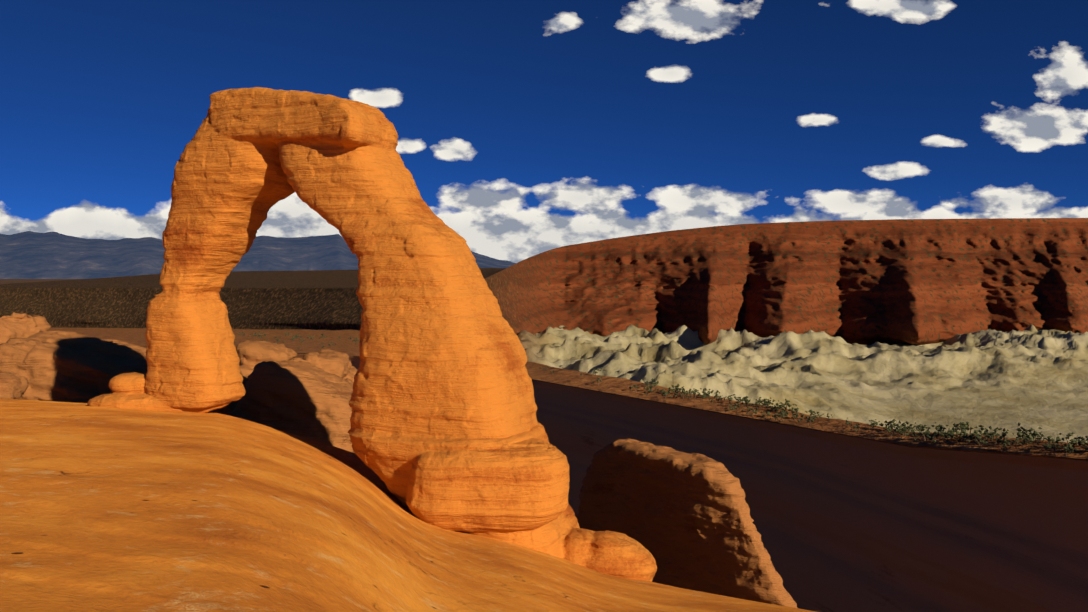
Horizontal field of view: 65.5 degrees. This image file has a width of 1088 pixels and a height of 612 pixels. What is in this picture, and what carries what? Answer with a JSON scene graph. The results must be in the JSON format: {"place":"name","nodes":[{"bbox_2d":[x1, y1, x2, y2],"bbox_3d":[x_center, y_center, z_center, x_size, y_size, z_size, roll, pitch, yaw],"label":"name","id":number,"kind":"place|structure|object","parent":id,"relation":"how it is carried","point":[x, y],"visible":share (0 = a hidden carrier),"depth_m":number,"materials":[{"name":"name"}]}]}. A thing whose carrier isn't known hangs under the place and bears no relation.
{"place":"outdoors","nodes":[
{"label":"outdoors","id":0,"kind":"place"},
{"bbox_2d":[0,279,358,356],"bbox_3d":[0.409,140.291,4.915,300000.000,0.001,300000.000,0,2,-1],"label":"ground sheet","id":1,"kind":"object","parent":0,"point":[6,281],"depth_m":17010.82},
{"bbox_2d":[0,399,815,611],"bbox_3d":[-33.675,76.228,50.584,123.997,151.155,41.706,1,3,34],"label":"rock slope","id":2,"kind":"structure","parent":1,"relation":"on","point":[104,509],"depth_m":16.75,"materials":[{"name":"orange stone"}]},
{"bbox_2d":[87,87,656,581],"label":"rock arch","id":3,"kind":"structure","parent":2,"relation":"on","point":[447,431],"depth_m":39.41,"materials":[{"name":"stone"}]},
{"bbox_2d":[144,347,1087,611],"bbox_3d":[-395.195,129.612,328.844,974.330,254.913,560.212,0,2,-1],"label":"canyon floor","id":4,"kind":"structure","parent":1,"relation":"on","point":[842,523],"depth_m":184.33,"materials":[{"name":"brown stone"}]},
{"bbox_2d":[0,312,357,452],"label":"bedded outcrops","id":5,"kind":"object","parent":4,"relation":"on","point":[308,395],"visible":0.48,"depth_m":67.49,"materials":[{"name":"orange stone"}]},
{"bbox_2d":[576,438,796,607],"bbox_3d":[10.079,21.634,65.695,7.255,22.238,32.932,-2,3,-34],"label":"canyon fin","id":6,"kind":"object","parent":4,"relation":"on","point":[686,520],"visible":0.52,"depth_m":61.10,"materials":[{"name":"brown stone"}]},
{"bbox_2d":[0,231,515,278],"bbox_3d":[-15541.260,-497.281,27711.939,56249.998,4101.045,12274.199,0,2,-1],"label":"mountains","id":7,"kind":"structure","parent":0,"point":[37,255],"depth_m":24529.84,"materials":[{"name":"grey stone"}]},
{"bbox_2d":[0,218,1087,460],"bbox_3d":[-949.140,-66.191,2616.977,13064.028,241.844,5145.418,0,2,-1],"label":"terrain","id":8,"kind":"structure","parent":0,"point":[946,324],"depth_m":1030.46,"materials":[{"name":"brown stone"}]},
{"bbox_2d":[237,331,1087,455],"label":"desert scrub","id":9,"kind":"object","parent":8,"relation":"on","point":[1025,436],"visible":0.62,"depth_m":181.85,"materials":[{"name":"green plant"}]},
{"bbox_2d":[0,0,1087,262],"label":"sky","id":10,"kind":"structure","parent":0,"point":[529,128],"materials":[{"name":"blue"}]}
]}

